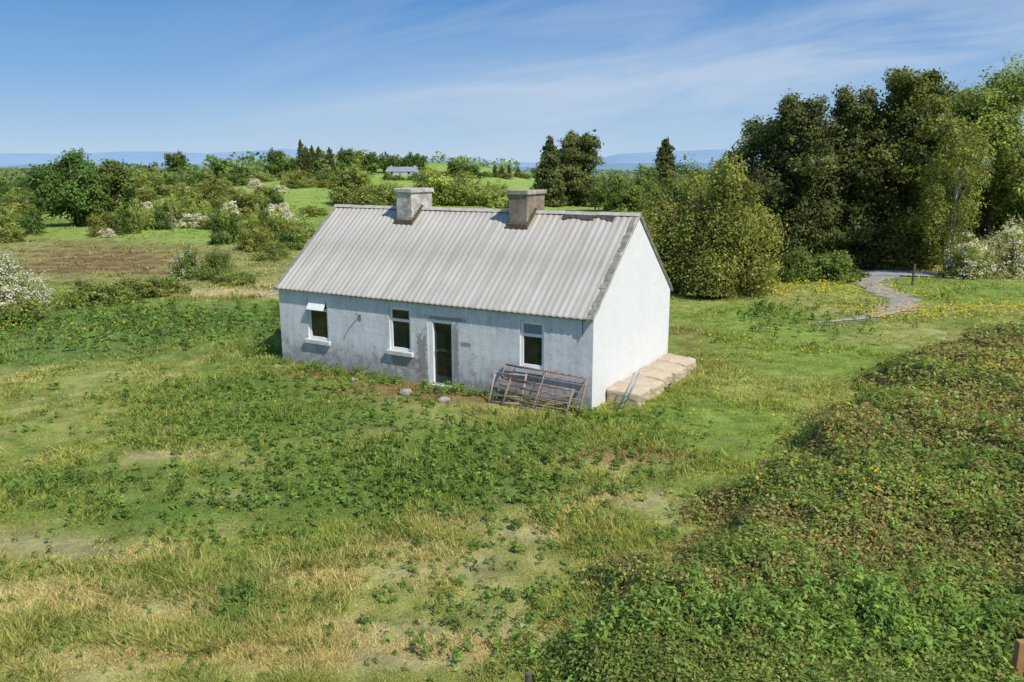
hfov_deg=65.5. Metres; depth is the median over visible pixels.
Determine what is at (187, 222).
hawthorn shrub
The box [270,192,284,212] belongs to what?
hedgerow shrub
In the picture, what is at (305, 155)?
skyline conifer
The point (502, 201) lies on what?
hedge tree
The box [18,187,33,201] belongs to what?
hedgerow shrub
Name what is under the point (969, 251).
hawthorn bush
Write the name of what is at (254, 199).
hedgerow shrub
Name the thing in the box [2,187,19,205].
hedgerow shrub
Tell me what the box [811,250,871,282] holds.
bush
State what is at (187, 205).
hedgerow shrub
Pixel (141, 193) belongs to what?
hedgerow shrub
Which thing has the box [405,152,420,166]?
skyline tree
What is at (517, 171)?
skyline conifer
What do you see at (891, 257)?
understorey tree
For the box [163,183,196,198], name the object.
hedgerow shrub
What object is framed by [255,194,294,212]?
hedgerow shrub
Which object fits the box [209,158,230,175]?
skyline tree
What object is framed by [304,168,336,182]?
hedgerow shrub
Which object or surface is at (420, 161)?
skyline tree
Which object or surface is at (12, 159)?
hills
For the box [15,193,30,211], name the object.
hedgerow shrub
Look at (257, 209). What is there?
hedgerow shrub
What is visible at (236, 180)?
hedgerow shrub
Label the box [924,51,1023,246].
ash tree
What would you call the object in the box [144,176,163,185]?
hedgerow shrub
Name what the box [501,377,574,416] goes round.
rusty gate
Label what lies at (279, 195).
hedgerow shrub
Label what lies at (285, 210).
hawthorn shrub
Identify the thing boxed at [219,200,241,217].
hawthorn shrub
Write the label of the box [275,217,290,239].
hedgerow shrub
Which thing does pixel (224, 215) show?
hedgerow shrub
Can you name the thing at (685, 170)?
hedge tree
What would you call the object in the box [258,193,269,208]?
hedgerow shrub
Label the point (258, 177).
hedgerow shrub
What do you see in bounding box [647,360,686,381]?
wrapped block
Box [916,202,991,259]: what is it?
understorey tree
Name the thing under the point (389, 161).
skyline tree
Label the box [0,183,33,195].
hedgerow shrub
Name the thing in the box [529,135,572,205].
pine tree
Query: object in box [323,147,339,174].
skyline conifer
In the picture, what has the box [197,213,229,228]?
hedgerow shrub
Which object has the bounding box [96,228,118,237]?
hawthorn shrub
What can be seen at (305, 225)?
hedgerow shrub
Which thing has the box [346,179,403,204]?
hedge tree
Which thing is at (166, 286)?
bramble bush
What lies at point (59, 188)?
sycamore tree
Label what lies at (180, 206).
hedgerow shrub
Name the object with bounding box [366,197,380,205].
hedgerow shrub
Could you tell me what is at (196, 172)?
hedgerow shrub
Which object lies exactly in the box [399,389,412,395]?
stone
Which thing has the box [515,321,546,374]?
window
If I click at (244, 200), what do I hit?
hedgerow shrub
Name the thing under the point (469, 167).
skyline tree
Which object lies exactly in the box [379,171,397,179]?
hedgerow shrub
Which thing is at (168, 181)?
hedgerow shrub
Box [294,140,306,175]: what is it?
skyline conifer
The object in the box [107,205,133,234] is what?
hedgerow shrub
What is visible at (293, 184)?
hedgerow shrub
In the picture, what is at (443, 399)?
stone
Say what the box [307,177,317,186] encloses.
hedgerow shrub
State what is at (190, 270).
hawthorn bush
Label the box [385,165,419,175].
farmhouse
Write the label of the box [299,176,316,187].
hedgerow shrub
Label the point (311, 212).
hedgerow shrub
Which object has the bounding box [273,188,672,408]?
cottage
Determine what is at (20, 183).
hedgerow shrub
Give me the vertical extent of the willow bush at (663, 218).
6.443 m
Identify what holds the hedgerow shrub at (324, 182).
on the ground at (298, 198)
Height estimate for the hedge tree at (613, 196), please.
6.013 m
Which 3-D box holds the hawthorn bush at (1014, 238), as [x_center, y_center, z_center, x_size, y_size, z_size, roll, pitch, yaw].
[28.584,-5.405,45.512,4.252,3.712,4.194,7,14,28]
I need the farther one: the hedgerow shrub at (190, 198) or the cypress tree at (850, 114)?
the hedgerow shrub at (190, 198)
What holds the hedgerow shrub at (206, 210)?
on the ground at (298, 198)
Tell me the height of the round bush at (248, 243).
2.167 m
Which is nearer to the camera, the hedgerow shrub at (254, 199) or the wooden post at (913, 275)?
the wooden post at (913, 275)
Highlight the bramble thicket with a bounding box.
[535,321,1023,681]
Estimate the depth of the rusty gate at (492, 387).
21.31 m
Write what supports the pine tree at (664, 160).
on the ground at (298, 198)
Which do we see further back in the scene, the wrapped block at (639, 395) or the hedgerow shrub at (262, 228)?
the hedgerow shrub at (262, 228)
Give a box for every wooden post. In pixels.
[525,671,531,681]
[911,264,915,285]
[1010,639,1023,677]
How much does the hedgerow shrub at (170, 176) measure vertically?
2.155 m
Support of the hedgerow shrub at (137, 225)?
on the ground at (298, 198)
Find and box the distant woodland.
[0,147,988,190]
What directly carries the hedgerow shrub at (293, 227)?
on the ground at (298, 198)
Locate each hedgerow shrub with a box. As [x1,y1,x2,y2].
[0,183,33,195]
[0,187,7,198]
[0,196,8,211]
[0,202,47,219]
[0,209,19,232]
[0,222,27,242]
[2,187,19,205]
[6,190,21,198]
[7,205,23,228]
[13,179,31,190]
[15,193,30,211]
[15,204,47,233]
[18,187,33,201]
[85,213,106,236]
[97,210,119,234]
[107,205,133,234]
[122,189,155,204]
[123,198,143,232]
[127,208,157,221]
[133,168,163,179]
[138,176,147,185]
[140,206,157,229]
[141,184,176,201]
[143,181,152,189]
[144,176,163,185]
[148,195,163,217]
[152,206,176,229]
[158,195,179,208]
[159,199,176,220]
[160,177,181,184]
[161,171,183,177]
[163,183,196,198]
[166,172,181,180]
[166,193,187,222]
[172,184,184,194]
[178,196,196,216]
[180,173,210,185]
[181,186,210,209]
[185,199,201,221]
[188,169,211,175]
[188,178,232,198]
[192,188,206,208]
[196,200,215,225]
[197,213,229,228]
[204,171,214,180]
[206,190,224,208]
[208,208,231,244]
[211,207,226,221]
[214,190,264,214]
[215,187,233,203]
[218,173,252,185]
[220,207,230,226]
[221,177,236,191]
[227,204,245,243]
[234,213,259,233]
[235,173,248,180]
[239,212,252,228]
[245,221,258,238]
[247,197,261,208]
[249,174,264,181]
[252,186,269,198]
[252,202,267,225]
[253,222,272,240]
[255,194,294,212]
[258,171,274,181]
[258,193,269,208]
[258,203,269,227]
[262,183,283,199]
[267,205,284,241]
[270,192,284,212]
[274,172,288,179]
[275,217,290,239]
[276,229,307,248]
[279,175,288,186]
[284,170,314,182]
[285,178,303,187]
[285,213,317,237]
[289,217,304,242]
[294,206,329,215]
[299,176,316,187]
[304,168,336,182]
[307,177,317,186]
[316,179,329,187]
[332,189,356,204]
[355,195,365,204]
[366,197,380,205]
[371,193,386,205]
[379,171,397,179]
[386,189,399,205]
[394,175,406,179]
[407,171,421,179]
[439,171,448,175]
[461,170,475,177]
[474,173,488,177]
[479,170,493,176]
[492,179,510,190]
[499,173,513,178]
[518,172,532,177]
[593,175,608,182]
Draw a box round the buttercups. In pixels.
[0,275,1023,634]
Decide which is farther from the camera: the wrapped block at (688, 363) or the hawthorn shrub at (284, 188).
the hawthorn shrub at (284, 188)
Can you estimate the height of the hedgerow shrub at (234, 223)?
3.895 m
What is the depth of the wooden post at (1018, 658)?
9.15 m
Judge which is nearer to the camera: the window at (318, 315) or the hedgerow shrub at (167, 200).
the window at (318, 315)
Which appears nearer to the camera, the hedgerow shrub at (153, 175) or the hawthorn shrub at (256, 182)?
the hawthorn shrub at (256, 182)
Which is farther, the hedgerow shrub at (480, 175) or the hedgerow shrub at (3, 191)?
the hedgerow shrub at (480, 175)
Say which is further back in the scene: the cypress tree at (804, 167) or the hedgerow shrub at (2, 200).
the hedgerow shrub at (2, 200)
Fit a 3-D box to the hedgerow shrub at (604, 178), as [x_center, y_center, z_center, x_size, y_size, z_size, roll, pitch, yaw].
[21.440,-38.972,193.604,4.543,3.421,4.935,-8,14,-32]
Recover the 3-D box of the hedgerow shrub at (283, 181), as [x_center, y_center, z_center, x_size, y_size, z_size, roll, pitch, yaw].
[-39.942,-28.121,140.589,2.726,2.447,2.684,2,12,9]
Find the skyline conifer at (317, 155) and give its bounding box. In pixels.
[311,146,324,174]
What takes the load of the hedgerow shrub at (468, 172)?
on the ground at (298, 198)
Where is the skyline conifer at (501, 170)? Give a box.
[499,167,504,175]
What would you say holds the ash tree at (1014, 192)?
on the ground at (298, 198)
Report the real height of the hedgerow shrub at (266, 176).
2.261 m
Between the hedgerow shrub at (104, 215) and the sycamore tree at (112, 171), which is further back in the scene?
the sycamore tree at (112, 171)
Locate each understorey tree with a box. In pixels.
[847,183,905,260]
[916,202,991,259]
[959,182,1023,259]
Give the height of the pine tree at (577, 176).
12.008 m
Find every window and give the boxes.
[305,298,330,345]
[386,307,413,357]
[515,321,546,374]
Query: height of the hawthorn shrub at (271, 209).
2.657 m
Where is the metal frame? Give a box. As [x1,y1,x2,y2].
[616,369,641,410]
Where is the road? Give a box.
[859,270,938,275]
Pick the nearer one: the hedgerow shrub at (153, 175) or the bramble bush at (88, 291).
the bramble bush at (88, 291)
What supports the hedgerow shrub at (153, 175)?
on the ground at (298, 198)
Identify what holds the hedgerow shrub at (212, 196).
on the ground at (298, 198)
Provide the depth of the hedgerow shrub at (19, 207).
94.22 m
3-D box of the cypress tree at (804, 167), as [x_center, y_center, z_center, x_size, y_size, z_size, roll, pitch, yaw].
[17.863,-9.939,49.511,6.888,11.170,6.938,3,13,16]
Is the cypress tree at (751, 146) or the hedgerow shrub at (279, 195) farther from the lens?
the hedgerow shrub at (279, 195)
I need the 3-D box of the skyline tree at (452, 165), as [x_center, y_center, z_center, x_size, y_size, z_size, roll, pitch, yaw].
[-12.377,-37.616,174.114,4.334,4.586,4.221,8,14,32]
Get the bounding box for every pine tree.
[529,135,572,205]
[542,129,605,205]
[645,136,680,186]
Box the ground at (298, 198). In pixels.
[0,162,1023,681]
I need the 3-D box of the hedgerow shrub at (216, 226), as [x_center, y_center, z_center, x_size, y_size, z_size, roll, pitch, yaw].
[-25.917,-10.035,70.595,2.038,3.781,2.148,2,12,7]
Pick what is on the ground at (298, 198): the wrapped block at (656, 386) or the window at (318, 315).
the wrapped block at (656, 386)
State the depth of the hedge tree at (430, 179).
108.62 m
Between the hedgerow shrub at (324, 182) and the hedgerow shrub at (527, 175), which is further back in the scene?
the hedgerow shrub at (527, 175)
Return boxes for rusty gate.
[488,371,527,405]
[495,363,588,414]
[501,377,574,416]
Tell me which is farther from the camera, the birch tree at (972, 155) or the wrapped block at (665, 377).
the birch tree at (972, 155)
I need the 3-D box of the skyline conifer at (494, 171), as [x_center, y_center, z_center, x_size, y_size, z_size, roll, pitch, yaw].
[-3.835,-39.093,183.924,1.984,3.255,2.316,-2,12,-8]
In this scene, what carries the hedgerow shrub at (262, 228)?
on the ground at (298, 198)
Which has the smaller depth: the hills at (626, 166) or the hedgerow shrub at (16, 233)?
the hedgerow shrub at (16, 233)
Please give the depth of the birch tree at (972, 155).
44.52 m
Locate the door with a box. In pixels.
[434,323,451,384]
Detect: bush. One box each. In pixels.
[0,251,54,308]
[0,298,52,323]
[46,279,139,309]
[103,277,159,300]
[135,276,191,296]
[165,245,202,280]
[194,244,235,280]
[208,268,261,285]
[233,226,270,250]
[248,240,296,260]
[629,167,743,290]
[673,145,793,297]
[767,246,828,282]
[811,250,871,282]
[932,229,1007,278]
[975,214,1023,278]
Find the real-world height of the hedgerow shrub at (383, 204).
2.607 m
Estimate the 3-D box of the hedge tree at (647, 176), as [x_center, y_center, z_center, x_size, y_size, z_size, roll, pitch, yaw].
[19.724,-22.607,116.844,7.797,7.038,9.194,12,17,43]
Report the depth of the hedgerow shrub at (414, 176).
159.45 m
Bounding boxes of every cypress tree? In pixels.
[716,115,795,259]
[745,88,853,263]
[809,81,909,267]
[832,66,990,268]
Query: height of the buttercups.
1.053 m
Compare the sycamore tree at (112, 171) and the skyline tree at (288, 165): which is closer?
the sycamore tree at (112, 171)
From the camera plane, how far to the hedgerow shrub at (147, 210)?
89.07 m
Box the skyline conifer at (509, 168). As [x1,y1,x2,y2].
[507,164,512,176]
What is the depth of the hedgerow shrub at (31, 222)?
75.35 m
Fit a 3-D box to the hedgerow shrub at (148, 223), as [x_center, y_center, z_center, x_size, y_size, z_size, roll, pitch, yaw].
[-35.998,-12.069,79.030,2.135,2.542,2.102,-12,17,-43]
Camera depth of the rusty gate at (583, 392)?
20.97 m
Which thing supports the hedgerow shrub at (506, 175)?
on the ground at (298, 198)
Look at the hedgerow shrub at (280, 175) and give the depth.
158.21 m
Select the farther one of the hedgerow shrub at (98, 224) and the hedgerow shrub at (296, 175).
the hedgerow shrub at (296, 175)
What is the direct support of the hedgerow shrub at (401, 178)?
on the ground at (298, 198)
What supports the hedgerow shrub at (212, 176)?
on the ground at (298, 198)
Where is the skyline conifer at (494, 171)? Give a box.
[492,165,498,176]
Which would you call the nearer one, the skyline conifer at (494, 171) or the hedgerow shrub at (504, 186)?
the hedgerow shrub at (504, 186)
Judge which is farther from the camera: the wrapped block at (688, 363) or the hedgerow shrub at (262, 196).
the hedgerow shrub at (262, 196)
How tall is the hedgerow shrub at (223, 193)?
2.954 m
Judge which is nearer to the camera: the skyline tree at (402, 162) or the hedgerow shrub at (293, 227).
the hedgerow shrub at (293, 227)
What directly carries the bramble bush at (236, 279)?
on the ground at (298, 198)
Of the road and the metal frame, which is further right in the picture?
the road
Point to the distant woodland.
(9, 174)
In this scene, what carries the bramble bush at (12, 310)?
on the ground at (298, 198)
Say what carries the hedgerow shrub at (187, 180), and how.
on the ground at (298, 198)
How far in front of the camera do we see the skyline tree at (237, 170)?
167.82 m
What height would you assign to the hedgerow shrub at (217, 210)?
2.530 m
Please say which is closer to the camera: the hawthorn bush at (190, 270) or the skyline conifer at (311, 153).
the hawthorn bush at (190, 270)
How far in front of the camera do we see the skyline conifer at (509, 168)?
189.53 m
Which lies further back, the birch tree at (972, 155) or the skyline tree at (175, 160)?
the skyline tree at (175, 160)
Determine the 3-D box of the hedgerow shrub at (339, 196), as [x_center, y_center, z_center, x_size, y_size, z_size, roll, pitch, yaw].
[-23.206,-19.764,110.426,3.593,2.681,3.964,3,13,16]
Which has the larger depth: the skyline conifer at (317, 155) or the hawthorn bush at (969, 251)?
the skyline conifer at (317, 155)
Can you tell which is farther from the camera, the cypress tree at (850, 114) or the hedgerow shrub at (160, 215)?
the hedgerow shrub at (160, 215)
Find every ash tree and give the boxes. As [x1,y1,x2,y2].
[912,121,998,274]
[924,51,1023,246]
[983,158,1023,253]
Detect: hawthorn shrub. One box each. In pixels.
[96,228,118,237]
[141,201,154,212]
[177,213,209,227]
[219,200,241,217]
[247,178,263,187]
[263,203,287,218]
[273,185,289,192]
[280,202,296,221]
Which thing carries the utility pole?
on the ground at (298, 198)
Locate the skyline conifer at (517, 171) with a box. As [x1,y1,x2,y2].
[514,166,522,177]
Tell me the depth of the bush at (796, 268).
43.58 m
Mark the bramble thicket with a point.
(986, 521)
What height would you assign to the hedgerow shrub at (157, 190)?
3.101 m
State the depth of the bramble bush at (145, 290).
37.84 m
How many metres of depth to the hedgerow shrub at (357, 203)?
102.84 m
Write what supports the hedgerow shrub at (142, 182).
on the ground at (298, 198)
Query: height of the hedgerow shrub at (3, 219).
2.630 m
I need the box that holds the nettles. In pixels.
[383,382,1023,681]
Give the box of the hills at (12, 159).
[0,149,1023,166]
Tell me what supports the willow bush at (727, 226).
on the ground at (298, 198)
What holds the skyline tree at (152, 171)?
on the ground at (298, 198)
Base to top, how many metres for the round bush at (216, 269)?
2.607 m
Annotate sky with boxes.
[0,0,1023,162]
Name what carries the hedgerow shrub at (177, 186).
on the ground at (298, 198)
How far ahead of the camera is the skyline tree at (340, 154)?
173.78 m
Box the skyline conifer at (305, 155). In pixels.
[301,146,310,172]
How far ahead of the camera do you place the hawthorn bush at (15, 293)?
34.84 m
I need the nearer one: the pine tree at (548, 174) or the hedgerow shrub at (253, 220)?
the hedgerow shrub at (253, 220)
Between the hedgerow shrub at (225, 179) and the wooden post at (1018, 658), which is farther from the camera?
the hedgerow shrub at (225, 179)
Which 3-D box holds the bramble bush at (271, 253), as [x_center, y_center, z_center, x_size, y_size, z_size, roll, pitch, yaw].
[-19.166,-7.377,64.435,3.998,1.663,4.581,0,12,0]
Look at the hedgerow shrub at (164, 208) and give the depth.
87.16 m
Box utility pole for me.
[169,202,173,231]
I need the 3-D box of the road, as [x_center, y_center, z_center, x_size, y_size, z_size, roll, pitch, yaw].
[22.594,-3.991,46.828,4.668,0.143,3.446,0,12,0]
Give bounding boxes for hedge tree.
[325,151,375,203]
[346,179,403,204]
[410,163,456,204]
[434,171,500,204]
[480,188,508,207]
[586,170,648,211]
[626,162,668,209]
[658,153,707,205]
[695,154,727,195]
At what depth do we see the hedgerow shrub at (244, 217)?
78.06 m
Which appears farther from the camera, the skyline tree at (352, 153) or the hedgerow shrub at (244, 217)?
the skyline tree at (352, 153)
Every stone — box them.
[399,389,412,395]
[438,396,450,402]
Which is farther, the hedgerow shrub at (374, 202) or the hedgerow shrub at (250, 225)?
the hedgerow shrub at (374, 202)
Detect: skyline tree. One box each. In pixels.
[133,168,156,174]
[163,150,190,173]
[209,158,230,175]
[229,166,253,176]
[264,147,285,176]
[282,158,295,175]
[336,145,350,172]
[343,148,364,170]
[358,151,381,173]
[377,155,398,172]
[394,156,407,166]
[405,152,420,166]
[412,153,427,172]
[447,160,463,176]
[460,163,481,176]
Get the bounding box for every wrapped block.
[606,381,650,406]
[623,375,664,398]
[635,366,672,387]
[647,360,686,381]
[657,353,695,374]
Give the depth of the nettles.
10.25 m
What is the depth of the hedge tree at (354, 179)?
110.87 m
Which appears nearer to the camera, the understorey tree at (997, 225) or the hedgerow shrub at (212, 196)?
the understorey tree at (997, 225)
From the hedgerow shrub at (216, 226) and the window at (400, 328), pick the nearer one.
the window at (400, 328)
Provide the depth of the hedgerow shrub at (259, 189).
112.55 m
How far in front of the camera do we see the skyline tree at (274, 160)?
165.52 m
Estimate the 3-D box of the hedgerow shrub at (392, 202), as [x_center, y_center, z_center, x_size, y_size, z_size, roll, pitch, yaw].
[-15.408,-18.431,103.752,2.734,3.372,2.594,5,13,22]
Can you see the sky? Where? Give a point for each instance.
(486, 79)
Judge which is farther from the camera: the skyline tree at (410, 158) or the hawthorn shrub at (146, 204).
the skyline tree at (410, 158)
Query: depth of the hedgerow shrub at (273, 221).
71.83 m
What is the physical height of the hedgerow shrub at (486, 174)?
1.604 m
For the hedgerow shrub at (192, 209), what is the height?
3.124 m
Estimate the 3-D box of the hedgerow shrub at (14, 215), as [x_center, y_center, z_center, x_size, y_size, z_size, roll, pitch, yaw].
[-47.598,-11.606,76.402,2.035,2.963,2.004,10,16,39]
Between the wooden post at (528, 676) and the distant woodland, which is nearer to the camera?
the wooden post at (528, 676)
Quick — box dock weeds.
[0,290,1023,681]
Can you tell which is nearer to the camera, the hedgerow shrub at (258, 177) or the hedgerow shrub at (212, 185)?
the hedgerow shrub at (212, 185)
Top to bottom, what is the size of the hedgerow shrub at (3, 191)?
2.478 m
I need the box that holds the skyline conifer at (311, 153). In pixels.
[306,145,318,172]
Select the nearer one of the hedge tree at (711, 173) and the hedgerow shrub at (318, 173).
the hedge tree at (711, 173)
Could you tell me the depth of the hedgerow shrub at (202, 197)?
106.39 m
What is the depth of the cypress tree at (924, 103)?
47.77 m
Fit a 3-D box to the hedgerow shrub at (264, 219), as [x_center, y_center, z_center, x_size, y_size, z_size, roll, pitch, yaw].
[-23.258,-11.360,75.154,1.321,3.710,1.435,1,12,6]
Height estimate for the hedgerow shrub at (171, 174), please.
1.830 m
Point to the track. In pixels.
(904, 299)
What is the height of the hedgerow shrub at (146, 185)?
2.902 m
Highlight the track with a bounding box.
[818,275,921,322]
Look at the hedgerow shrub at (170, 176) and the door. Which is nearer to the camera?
the door
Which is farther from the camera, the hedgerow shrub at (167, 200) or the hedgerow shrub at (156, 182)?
the hedgerow shrub at (156, 182)
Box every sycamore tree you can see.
[22,148,118,225]
[84,158,141,220]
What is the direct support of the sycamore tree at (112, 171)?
on the ground at (298, 198)
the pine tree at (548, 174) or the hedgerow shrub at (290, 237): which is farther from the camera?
the pine tree at (548, 174)
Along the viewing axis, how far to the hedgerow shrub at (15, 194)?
117.20 m
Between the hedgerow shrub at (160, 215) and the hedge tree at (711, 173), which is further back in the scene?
the hedge tree at (711, 173)
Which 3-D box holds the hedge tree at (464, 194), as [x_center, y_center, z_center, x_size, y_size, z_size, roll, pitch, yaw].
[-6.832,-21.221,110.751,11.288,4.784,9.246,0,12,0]
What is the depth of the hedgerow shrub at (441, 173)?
172.56 m
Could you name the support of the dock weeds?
on the ground at (298, 198)
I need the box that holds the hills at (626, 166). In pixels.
[0,162,987,169]
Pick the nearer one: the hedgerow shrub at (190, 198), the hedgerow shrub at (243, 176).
the hedgerow shrub at (190, 198)
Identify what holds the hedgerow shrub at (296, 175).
on the ground at (298, 198)
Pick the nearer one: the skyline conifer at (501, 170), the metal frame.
the metal frame
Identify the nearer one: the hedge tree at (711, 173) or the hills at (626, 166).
the hedge tree at (711, 173)
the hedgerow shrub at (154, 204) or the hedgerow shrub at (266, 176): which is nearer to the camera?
the hedgerow shrub at (154, 204)
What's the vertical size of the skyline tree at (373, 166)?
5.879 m

